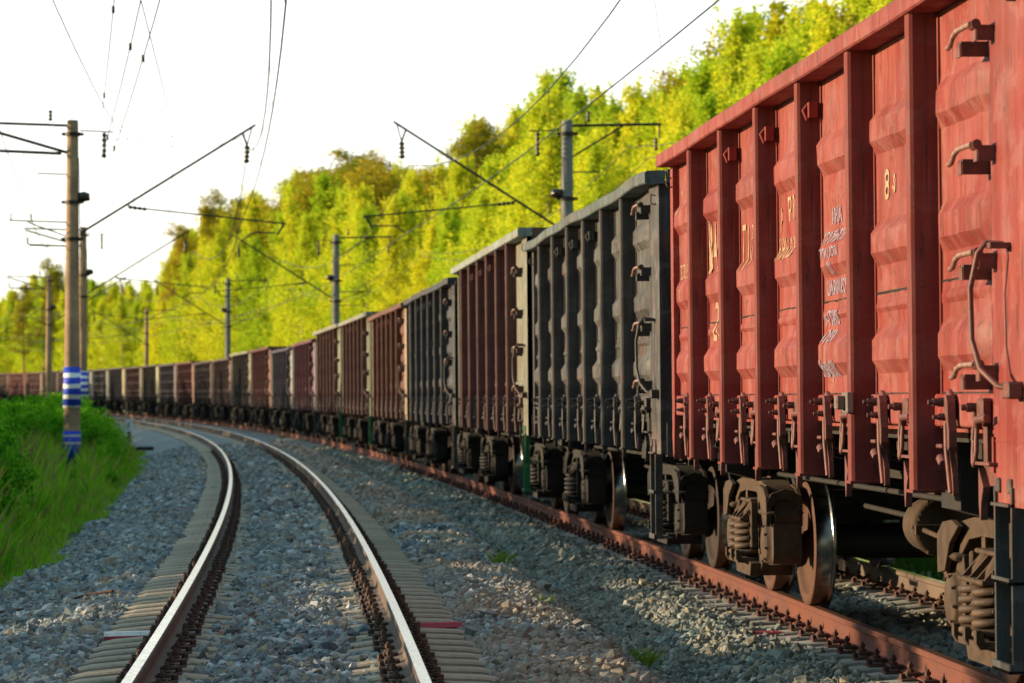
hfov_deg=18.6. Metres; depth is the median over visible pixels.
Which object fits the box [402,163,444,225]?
pine tree
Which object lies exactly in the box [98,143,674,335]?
feeder wire
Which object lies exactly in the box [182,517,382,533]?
concrete sleeper
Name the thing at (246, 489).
concrete sleeper
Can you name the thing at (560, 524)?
concrete sleeper
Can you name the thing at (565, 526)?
concrete sleeper
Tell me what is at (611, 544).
concrete sleeper
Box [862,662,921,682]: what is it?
concrete sleeper
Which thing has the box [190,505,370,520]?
concrete sleeper
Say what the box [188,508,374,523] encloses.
concrete sleeper
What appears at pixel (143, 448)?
timber baulk
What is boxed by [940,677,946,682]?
concrete sleeper
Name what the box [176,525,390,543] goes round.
concrete sleeper
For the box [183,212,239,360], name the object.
birch tree
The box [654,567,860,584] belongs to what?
concrete sleeper
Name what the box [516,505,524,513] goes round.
concrete sleeper
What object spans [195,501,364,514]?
concrete sleeper
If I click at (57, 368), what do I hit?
birch tree
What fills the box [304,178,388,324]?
birch tree
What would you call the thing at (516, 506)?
concrete sleeper
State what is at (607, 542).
concrete sleeper
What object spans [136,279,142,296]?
birch tree
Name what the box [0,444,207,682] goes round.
ballast stones
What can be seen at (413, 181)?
birch tree
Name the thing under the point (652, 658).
weed tuft
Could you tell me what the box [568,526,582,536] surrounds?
concrete sleeper
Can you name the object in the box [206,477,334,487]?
concrete sleeper
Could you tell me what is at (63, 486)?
verge grass
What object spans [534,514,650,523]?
concrete sleeper
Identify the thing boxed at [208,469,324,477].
concrete sleeper
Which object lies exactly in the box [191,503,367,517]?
concrete sleeper
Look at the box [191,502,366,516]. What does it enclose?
concrete sleeper
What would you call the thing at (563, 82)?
birch tree
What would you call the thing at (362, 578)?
concrete sleeper
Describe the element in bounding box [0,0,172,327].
feeder wire
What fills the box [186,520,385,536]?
concrete sleeper
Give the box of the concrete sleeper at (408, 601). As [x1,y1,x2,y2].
[123,586,444,614]
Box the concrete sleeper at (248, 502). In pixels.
[198,492,355,505]
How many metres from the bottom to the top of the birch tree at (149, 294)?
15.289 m
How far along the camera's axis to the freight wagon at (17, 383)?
334.38 m
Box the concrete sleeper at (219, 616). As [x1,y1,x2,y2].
[116,594,452,624]
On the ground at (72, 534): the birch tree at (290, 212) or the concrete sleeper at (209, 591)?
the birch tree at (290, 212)
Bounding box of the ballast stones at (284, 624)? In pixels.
[67,442,414,682]
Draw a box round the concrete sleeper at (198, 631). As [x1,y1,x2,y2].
[99,612,464,645]
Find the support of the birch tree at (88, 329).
on the ground at (72, 534)
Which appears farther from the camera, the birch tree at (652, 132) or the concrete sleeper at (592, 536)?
the birch tree at (652, 132)
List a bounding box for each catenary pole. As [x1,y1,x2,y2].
[0,110,286,463]
[0,306,54,341]
[7,271,138,397]
[24,227,208,398]
[88,309,175,413]
[141,275,267,357]
[216,229,390,325]
[363,111,660,232]
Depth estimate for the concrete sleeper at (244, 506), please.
49.80 m
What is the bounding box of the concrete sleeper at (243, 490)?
[202,481,341,493]
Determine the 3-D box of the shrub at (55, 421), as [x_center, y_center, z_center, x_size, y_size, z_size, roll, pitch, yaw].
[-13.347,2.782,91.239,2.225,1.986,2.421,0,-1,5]
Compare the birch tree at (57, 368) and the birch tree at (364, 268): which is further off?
the birch tree at (57, 368)
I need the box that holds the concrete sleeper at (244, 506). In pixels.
[196,496,360,509]
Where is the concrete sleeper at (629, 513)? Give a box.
[520,506,637,515]
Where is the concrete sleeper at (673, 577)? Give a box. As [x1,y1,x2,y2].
[657,564,847,581]
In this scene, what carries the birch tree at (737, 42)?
on the ground at (72, 534)
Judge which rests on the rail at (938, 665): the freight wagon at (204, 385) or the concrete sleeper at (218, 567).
the freight wagon at (204, 385)
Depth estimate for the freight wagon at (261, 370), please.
142.53 m
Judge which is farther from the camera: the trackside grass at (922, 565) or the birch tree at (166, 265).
the birch tree at (166, 265)
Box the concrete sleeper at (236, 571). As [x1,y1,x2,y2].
[155,554,418,576]
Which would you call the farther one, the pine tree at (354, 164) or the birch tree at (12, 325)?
the birch tree at (12, 325)
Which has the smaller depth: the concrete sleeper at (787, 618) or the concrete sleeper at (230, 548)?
the concrete sleeper at (787, 618)
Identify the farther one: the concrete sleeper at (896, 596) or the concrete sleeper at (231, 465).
the concrete sleeper at (231, 465)
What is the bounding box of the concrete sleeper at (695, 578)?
[669,570,870,587]
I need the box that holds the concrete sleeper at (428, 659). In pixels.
[117,654,496,682]
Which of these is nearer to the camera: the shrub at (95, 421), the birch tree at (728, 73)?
the shrub at (95, 421)
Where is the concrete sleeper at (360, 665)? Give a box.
[70,641,485,680]
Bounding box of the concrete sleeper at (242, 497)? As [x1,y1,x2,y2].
[200,488,351,500]
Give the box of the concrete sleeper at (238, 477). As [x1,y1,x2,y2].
[207,472,329,481]
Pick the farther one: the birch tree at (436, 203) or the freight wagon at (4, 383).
the freight wagon at (4, 383)
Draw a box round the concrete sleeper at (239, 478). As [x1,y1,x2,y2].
[206,472,328,482]
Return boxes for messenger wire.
[1,0,284,337]
[11,0,660,347]
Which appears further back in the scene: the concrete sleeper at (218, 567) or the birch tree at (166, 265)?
the birch tree at (166, 265)
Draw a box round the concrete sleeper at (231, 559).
[159,544,406,565]
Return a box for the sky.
[0,0,845,300]
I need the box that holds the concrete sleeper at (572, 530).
[560,524,578,535]
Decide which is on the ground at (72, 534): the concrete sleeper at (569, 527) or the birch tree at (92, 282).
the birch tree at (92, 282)
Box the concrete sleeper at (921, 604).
[717,590,943,610]
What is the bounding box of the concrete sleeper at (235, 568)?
[155,551,414,573]
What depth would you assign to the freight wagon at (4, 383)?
345.65 m
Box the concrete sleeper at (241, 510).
[195,499,363,513]
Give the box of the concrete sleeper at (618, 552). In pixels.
[610,543,627,555]
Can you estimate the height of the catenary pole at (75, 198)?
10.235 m
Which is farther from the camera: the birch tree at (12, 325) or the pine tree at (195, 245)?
the birch tree at (12, 325)
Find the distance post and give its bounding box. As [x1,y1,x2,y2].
[125,419,132,440]
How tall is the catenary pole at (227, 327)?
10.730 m
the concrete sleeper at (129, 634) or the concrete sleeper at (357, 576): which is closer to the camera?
the concrete sleeper at (129, 634)
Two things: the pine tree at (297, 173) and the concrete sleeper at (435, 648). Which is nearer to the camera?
the concrete sleeper at (435, 648)
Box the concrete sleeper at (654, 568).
[630,558,796,571]
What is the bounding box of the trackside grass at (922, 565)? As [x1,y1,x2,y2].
[637,499,945,581]
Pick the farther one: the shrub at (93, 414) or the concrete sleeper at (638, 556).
the shrub at (93, 414)
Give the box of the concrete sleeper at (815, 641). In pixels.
[788,625,922,646]
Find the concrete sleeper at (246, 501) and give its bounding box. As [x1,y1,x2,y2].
[198,491,353,504]
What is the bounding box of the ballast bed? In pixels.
[111,424,981,682]
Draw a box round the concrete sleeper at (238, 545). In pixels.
[172,531,395,549]
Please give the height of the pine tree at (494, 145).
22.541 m
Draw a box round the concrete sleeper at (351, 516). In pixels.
[182,515,380,532]
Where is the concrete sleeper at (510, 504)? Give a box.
[506,500,512,508]
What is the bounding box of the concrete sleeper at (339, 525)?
[177,523,387,541]
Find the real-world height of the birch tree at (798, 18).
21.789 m
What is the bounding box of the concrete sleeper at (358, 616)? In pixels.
[111,598,452,629]
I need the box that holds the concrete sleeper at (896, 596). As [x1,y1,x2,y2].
[696,583,915,603]
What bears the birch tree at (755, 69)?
on the ground at (72, 534)
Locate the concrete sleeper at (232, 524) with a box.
[184,518,383,534]
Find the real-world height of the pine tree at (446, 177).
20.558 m
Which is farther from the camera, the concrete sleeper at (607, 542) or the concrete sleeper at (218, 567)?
the concrete sleeper at (607, 542)
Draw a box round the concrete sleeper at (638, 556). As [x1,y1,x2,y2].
[614,550,647,563]
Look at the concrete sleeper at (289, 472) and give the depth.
70.85 m
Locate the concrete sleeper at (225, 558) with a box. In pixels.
[159,546,410,567]
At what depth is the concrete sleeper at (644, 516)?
46.44 m
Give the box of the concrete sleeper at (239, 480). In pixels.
[206,474,328,484]
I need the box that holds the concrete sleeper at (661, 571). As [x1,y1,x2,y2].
[647,560,796,574]
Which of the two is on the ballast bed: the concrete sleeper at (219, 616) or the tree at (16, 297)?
the concrete sleeper at (219, 616)
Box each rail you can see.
[98,414,432,682]
[99,411,944,605]
[100,417,233,682]
[103,413,1005,682]
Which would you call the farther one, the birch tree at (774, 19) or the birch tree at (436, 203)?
the birch tree at (436, 203)
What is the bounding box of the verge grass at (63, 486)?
[0,429,149,590]
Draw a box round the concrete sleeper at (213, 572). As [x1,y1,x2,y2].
[142,565,425,590]
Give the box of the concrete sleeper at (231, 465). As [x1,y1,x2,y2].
[209,461,310,469]
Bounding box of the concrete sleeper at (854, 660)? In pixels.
[812,642,879,665]
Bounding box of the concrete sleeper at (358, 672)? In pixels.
[66,647,494,682]
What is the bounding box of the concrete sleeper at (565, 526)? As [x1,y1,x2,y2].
[554,521,569,531]
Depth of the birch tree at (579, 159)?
158.12 m
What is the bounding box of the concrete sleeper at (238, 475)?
[208,470,324,478]
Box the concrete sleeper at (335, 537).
[172,527,392,546]
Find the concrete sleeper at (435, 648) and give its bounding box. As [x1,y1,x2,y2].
[82,628,481,665]
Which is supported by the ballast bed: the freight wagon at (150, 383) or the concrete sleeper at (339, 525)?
the concrete sleeper at (339, 525)
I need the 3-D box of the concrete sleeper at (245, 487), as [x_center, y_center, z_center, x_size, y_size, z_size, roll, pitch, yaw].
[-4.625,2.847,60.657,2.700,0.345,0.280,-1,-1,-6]
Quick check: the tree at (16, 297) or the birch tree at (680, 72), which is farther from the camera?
the tree at (16, 297)
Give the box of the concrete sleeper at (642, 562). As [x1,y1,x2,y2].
[626,553,654,566]
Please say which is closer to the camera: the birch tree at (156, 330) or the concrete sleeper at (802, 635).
the concrete sleeper at (802, 635)
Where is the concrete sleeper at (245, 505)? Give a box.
[195,495,358,508]
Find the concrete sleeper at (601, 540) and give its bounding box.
[595,535,606,546]
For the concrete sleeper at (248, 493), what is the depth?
56.82 m
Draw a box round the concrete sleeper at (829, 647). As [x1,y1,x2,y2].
[804,630,931,652]
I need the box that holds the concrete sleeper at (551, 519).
[543,515,553,524]
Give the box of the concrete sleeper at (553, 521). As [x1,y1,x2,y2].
[544,516,557,526]
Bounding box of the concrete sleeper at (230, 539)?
[174,529,393,547]
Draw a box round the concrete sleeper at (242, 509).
[194,498,363,512]
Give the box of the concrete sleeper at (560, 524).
[546,519,564,529]
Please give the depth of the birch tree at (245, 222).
324.97 m
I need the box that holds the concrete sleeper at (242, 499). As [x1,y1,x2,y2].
[199,490,354,502]
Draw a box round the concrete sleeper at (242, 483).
[206,475,333,485]
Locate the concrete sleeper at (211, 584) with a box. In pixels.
[137,571,431,597]
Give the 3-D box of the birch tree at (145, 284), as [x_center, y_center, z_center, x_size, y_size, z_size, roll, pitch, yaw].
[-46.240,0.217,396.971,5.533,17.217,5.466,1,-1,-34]
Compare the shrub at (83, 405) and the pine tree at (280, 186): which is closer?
the shrub at (83, 405)
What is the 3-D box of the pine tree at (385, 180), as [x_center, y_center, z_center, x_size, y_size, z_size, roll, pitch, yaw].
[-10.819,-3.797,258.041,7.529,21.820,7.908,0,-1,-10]
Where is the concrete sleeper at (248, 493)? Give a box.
[202,484,344,495]
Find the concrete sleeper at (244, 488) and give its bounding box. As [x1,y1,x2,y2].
[203,480,333,491]
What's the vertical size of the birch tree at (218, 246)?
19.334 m
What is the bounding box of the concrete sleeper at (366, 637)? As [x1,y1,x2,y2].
[92,617,463,652]
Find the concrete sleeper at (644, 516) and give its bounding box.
[521,510,649,520]
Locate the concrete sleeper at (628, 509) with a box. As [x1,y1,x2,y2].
[519,505,632,514]
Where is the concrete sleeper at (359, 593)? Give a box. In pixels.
[127,582,438,610]
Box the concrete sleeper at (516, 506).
[504,502,520,510]
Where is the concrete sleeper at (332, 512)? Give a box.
[186,511,376,527]
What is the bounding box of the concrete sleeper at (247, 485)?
[206,477,325,486]
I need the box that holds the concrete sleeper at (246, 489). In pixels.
[202,481,342,492]
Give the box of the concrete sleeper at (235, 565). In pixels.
[156,548,412,570]
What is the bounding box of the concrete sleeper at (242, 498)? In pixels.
[199,489,350,501]
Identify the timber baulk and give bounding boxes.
[130,447,153,450]
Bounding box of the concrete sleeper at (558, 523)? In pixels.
[545,518,564,527]
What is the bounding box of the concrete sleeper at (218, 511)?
[189,507,370,522]
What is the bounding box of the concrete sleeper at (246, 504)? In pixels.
[197,494,358,507]
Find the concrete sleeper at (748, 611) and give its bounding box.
[712,594,944,615]
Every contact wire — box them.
[6,0,286,346]
[11,0,719,351]
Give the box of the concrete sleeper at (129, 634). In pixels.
[103,607,462,640]
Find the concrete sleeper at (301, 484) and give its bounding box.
[205,478,337,488]
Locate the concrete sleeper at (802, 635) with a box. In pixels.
[765,620,911,640]
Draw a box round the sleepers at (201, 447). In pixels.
[113,417,260,452]
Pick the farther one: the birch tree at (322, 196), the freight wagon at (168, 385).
the birch tree at (322, 196)
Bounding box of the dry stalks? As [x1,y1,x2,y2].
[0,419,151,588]
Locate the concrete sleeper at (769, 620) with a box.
[748,605,946,624]
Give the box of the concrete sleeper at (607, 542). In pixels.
[593,537,612,549]
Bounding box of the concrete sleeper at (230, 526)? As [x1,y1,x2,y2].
[179,522,385,539]
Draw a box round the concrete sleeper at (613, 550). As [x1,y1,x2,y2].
[599,541,624,553]
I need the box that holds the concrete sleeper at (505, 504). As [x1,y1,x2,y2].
[497,499,510,507]
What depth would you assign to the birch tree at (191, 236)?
383.86 m
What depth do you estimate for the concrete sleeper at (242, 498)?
53.59 m
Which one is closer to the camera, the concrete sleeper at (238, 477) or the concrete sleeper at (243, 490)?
the concrete sleeper at (243, 490)
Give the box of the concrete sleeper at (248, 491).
[202,482,342,494]
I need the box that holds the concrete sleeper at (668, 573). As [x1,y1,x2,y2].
[652,563,838,577]
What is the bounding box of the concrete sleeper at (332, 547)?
[170,535,399,554]
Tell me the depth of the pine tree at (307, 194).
276.02 m
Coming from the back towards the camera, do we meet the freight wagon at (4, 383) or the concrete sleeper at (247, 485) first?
the freight wagon at (4, 383)
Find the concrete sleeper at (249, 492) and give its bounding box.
[203,483,345,494]
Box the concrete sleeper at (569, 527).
[565,523,575,532]
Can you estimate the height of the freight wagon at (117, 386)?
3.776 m
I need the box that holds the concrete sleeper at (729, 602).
[701,587,928,607]
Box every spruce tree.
[104,289,120,364]
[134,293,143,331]
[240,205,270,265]
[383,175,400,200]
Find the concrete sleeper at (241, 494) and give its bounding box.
[200,486,348,497]
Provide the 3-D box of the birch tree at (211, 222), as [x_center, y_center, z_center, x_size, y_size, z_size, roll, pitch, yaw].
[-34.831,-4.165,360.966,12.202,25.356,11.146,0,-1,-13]
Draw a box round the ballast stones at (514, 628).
[269,439,669,682]
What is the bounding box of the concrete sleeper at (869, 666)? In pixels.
[829,648,980,673]
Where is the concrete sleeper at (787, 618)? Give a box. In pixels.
[738,610,935,629]
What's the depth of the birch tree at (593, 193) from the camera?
147.75 m
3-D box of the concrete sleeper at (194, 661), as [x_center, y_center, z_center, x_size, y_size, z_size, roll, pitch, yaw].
[-1.524,2.135,20.713,2.700,0.345,0.280,-1,-1,-4]
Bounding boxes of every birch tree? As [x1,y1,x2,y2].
[0,288,16,318]
[0,299,9,397]
[0,314,13,372]
[0,316,19,372]
[1,273,56,369]
[1,292,5,317]
[2,300,55,372]
[4,288,16,370]
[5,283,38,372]
[6,300,21,369]
[9,308,38,372]
[10,292,63,372]
[12,272,40,361]
[44,287,89,370]
[53,297,64,370]
[59,294,100,370]
[61,286,109,354]
[87,278,103,347]
[87,291,106,366]
[87,296,113,369]
[96,290,144,410]
[96,292,138,368]
[99,282,107,307]
[103,279,121,367]
[108,301,144,367]
[112,288,153,363]
[119,286,169,366]
[124,281,140,337]
[128,304,158,366]
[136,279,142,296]
[136,289,169,365]
[137,275,152,310]
[138,257,173,353]
[142,270,192,364]
[143,246,176,319]
[151,250,206,363]
[153,196,227,300]
[154,228,198,292]
[154,235,207,311]
[155,253,206,363]
[168,222,231,342]
[168,240,222,362]
[182,224,235,360]
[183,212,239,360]
[192,205,207,244]
[192,234,262,359]
[199,227,268,358]
[219,231,276,353]
[231,205,265,249]
[233,183,266,231]
[238,205,291,348]
[242,159,302,209]
[243,244,282,347]
[245,213,268,248]
[251,201,272,250]
[255,191,307,345]
[259,210,321,345]
[265,179,301,277]
[267,197,344,343]
[269,220,329,345]
[273,169,344,340]
[290,209,353,336]
[299,182,355,332]
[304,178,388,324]
[311,195,416,329]
[312,200,391,326]
[345,193,424,314]
[353,192,422,316]
[357,182,427,278]
[378,166,434,267]
[381,171,409,228]
[384,151,411,188]
[394,220,441,303]
[397,150,481,297]
[410,181,448,290]
[415,203,465,293]
[416,113,499,243]
[420,152,449,217]
[423,190,468,288]
[428,154,509,281]
[429,176,505,282]
[435,156,454,177]
[438,153,513,270]
[441,75,591,264]
[459,148,512,253]
[462,118,579,256]
[479,93,575,239]
[481,147,526,241]
[482,147,550,243]
[486,146,553,237]
[492,93,529,158]
[499,103,531,156]
[499,140,525,215]
[502,68,603,193]
[511,79,561,148]
[523,64,569,140]
[527,127,622,226]
[528,63,577,122]
[529,127,623,232]
[552,149,578,210]
[559,110,620,212]
[573,72,658,189]
[573,135,618,210]
[574,81,629,168]
[585,75,615,117]
[595,113,630,179]
[616,85,674,178]
[616,87,625,113]
[623,51,725,176]
[624,82,697,182]
[624,85,695,179]
[625,88,698,177]
[634,136,667,176]
[638,83,734,169]
[640,93,699,180]
[666,54,691,97]
[679,45,718,81]
[695,56,749,118]
[702,0,763,90]
[718,34,782,107]
[725,0,771,48]
[729,73,762,104]
[738,27,809,99]
[751,11,784,54]
[751,35,801,88]
[758,1,788,57]
[773,0,812,53]
[776,0,825,61]
[785,0,844,54]
[793,0,814,23]
[803,4,848,55]
[829,0,860,32]
[841,0,877,29]
[847,0,891,19]
[858,0,890,22]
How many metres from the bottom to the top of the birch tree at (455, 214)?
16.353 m
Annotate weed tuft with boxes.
[485,549,518,564]
[535,593,553,603]
[626,644,667,669]
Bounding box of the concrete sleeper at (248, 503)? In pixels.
[198,493,358,506]
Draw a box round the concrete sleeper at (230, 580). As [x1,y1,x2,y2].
[144,562,422,587]
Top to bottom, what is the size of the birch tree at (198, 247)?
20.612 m
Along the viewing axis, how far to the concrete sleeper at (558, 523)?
43.69 m
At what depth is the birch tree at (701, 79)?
149.56 m
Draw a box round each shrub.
[0,400,53,440]
[0,411,37,450]
[0,411,54,537]
[0,417,39,465]
[0,419,43,482]
[1,445,14,511]
[2,396,60,422]
[3,439,19,465]
[6,403,57,440]
[11,395,30,402]
[15,409,62,439]
[25,394,62,412]
[27,406,82,444]
[34,402,58,411]
[36,398,63,427]
[38,388,82,409]
[47,391,104,425]
[52,390,108,413]
[55,399,94,420]
[57,414,110,444]
[57,420,115,447]
[60,410,118,449]
[63,413,128,437]
[69,469,78,478]
[81,403,110,426]
[81,416,127,445]
[89,401,116,429]
[92,417,132,450]
[93,409,114,430]
[101,440,126,463]
[101,468,124,485]
[109,425,131,458]
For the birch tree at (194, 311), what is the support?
on the ground at (72, 534)
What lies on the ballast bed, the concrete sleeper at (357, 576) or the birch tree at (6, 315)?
the concrete sleeper at (357, 576)
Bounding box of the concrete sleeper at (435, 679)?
[114,670,448,682]
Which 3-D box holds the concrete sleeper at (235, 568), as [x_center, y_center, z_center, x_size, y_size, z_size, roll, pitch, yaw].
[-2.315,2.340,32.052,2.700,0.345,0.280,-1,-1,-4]
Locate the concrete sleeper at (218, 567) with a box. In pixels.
[150,556,419,580]
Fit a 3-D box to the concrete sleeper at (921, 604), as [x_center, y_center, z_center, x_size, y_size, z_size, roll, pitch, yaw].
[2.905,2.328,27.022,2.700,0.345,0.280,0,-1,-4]
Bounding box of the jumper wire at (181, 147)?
[117,124,244,147]
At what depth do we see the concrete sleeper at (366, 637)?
22.28 m
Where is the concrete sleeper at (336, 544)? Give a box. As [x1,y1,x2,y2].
[170,533,398,552]
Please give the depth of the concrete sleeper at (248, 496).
55.19 m
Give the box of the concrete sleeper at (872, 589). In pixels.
[687,576,893,595]
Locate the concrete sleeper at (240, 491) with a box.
[201,485,346,496]
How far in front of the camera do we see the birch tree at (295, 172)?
346.57 m
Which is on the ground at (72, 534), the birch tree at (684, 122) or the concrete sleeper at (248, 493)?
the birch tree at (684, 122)
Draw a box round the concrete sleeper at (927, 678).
[916,669,939,682]
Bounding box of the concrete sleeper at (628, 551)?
[609,545,635,558]
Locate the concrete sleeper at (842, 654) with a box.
[807,636,865,658]
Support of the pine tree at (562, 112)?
on the ground at (72, 534)
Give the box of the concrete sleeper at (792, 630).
[755,615,929,635]
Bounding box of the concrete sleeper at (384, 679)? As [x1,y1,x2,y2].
[119,662,489,682]
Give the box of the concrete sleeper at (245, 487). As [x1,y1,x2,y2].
[204,478,338,489]
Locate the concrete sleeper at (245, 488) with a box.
[203,479,338,490]
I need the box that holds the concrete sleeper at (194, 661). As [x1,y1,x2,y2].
[77,634,481,672]
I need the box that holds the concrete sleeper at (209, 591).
[130,578,439,606]
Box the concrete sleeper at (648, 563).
[628,555,796,569]
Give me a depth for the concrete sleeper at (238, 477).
65.95 m
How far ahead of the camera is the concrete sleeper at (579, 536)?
40.42 m
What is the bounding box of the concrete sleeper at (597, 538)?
[592,533,601,543]
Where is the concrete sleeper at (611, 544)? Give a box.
[602,539,618,550]
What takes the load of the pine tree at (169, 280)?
on the ground at (72, 534)
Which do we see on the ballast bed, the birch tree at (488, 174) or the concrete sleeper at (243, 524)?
the concrete sleeper at (243, 524)
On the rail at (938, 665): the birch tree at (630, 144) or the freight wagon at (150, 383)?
the freight wagon at (150, 383)
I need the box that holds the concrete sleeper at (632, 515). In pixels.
[525,507,640,517]
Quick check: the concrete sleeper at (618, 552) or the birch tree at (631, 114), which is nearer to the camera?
the concrete sleeper at (618, 552)
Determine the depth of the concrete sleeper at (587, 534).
39.89 m
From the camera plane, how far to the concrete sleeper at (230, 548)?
35.23 m
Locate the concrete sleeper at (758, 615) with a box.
[727,601,944,620]
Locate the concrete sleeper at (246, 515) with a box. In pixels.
[190,504,368,519]
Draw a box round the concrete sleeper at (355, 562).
[146,559,420,583]
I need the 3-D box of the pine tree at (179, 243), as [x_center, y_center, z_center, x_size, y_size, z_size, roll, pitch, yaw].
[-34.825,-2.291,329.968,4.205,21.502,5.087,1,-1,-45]
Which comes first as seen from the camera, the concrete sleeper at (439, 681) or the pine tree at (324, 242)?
the concrete sleeper at (439, 681)
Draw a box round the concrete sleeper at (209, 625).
[108,603,453,631]
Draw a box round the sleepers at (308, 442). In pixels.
[140,417,423,467]
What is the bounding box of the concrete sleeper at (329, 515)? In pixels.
[186,509,374,525]
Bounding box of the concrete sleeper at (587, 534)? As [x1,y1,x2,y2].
[570,529,591,541]
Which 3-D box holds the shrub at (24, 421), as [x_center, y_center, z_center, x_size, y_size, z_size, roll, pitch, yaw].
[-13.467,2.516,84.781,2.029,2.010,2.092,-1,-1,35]
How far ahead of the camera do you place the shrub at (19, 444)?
60.81 m
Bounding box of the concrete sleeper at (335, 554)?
[164,541,404,562]
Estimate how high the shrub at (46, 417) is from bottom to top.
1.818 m
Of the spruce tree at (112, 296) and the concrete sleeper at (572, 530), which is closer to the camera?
the concrete sleeper at (572, 530)
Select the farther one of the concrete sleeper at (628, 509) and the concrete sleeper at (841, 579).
the concrete sleeper at (628, 509)
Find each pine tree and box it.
[7,293,39,345]
[30,255,64,344]
[38,277,64,370]
[87,279,107,308]
[101,287,135,323]
[152,235,197,292]
[154,220,199,359]
[183,233,211,267]
[195,185,231,291]
[196,206,245,266]
[212,193,267,228]
[224,194,270,215]
[245,204,283,316]
[250,193,282,255]
[251,217,278,269]
[259,189,321,267]
[270,175,291,200]
[271,174,307,202]
[278,165,318,196]
[279,166,325,199]
[287,170,350,305]
[299,142,391,193]
[312,156,367,209]
[315,176,396,253]
[328,163,395,221]
[330,152,409,189]
[334,165,402,240]
[380,191,427,215]
[396,166,448,193]
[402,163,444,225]
[426,169,451,219]
[432,121,508,208]
[434,113,502,204]
[450,134,504,173]
[521,96,589,128]
[589,89,671,172]
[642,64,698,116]
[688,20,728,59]
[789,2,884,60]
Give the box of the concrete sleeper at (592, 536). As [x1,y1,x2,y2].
[570,531,596,542]
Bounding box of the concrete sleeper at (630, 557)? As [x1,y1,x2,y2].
[613,548,640,561]
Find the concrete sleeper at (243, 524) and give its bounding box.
[185,512,377,528]
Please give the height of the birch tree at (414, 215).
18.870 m
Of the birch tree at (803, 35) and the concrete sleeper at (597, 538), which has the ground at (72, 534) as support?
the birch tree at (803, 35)
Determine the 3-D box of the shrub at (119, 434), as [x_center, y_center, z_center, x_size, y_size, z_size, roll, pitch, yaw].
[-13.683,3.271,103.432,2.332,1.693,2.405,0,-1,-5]
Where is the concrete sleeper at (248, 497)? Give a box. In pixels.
[200,487,351,499]
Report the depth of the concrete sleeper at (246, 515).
46.04 m
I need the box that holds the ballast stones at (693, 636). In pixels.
[310,446,1001,682]
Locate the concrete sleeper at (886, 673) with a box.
[838,655,913,680]
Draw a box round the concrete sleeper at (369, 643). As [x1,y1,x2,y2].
[89,623,474,658]
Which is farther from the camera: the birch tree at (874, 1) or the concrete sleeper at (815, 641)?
the birch tree at (874, 1)
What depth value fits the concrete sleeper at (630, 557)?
35.02 m
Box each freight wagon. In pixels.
[0,373,16,404]
[9,372,33,403]
[25,372,42,398]
[41,371,60,397]
[58,371,62,391]
[87,370,106,411]
[91,369,135,412]
[107,367,140,413]
[124,366,158,415]
[140,364,176,416]
[157,363,195,418]
[175,361,214,420]
[192,360,232,422]
[211,358,268,425]
[229,351,274,428]
[249,346,296,431]
[269,347,320,435]
[290,339,350,441]
[313,323,382,447]
[338,311,421,456]
[367,302,470,468]
[403,277,514,485]
[451,227,647,515]
[523,169,902,570]
[656,0,1023,682]
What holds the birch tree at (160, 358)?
on the ground at (72, 534)
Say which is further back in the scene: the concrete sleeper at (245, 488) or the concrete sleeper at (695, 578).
the concrete sleeper at (245, 488)
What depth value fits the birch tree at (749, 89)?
114.55 m
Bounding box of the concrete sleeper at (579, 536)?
[565,528,586,539]
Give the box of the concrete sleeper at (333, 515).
[185,514,377,530]
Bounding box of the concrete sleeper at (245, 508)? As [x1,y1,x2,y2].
[195,497,362,510]
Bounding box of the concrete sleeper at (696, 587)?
[681,573,880,591]
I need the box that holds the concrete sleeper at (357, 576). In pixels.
[137,568,426,594]
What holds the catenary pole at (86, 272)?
on the ground at (72, 534)
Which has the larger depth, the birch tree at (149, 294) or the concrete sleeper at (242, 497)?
the birch tree at (149, 294)
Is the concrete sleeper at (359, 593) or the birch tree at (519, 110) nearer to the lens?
the concrete sleeper at (359, 593)
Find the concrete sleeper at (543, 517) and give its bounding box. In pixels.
[535,512,650,521]
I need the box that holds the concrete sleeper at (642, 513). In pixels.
[532,508,646,518]
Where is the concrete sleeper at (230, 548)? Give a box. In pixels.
[166,537,401,557]
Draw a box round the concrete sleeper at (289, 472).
[208,467,320,475]
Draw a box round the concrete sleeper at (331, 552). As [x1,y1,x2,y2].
[165,539,402,559]
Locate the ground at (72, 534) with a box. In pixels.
[33,409,944,581]
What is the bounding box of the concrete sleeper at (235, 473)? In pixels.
[208,471,327,480]
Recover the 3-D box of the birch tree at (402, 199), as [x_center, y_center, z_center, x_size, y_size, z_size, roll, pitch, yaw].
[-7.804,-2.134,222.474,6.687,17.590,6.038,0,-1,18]
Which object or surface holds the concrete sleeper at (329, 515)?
on the ballast bed
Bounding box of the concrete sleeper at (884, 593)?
[691,580,905,598]
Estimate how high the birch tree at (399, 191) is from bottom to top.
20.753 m
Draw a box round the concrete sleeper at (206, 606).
[117,590,444,619]
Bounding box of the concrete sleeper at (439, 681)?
[396,678,444,682]
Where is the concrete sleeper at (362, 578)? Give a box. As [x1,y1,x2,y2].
[132,575,432,602]
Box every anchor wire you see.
[95,0,140,173]
[99,0,114,129]
[99,0,159,184]
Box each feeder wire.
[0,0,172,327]
[0,130,47,318]
[1,0,134,326]
[93,157,655,337]
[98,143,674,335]
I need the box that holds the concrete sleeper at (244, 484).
[205,476,334,486]
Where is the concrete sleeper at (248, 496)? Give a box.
[200,486,349,498]
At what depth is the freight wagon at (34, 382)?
321.00 m
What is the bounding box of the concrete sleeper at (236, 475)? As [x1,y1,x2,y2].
[204,473,330,483]
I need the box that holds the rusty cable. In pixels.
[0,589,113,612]

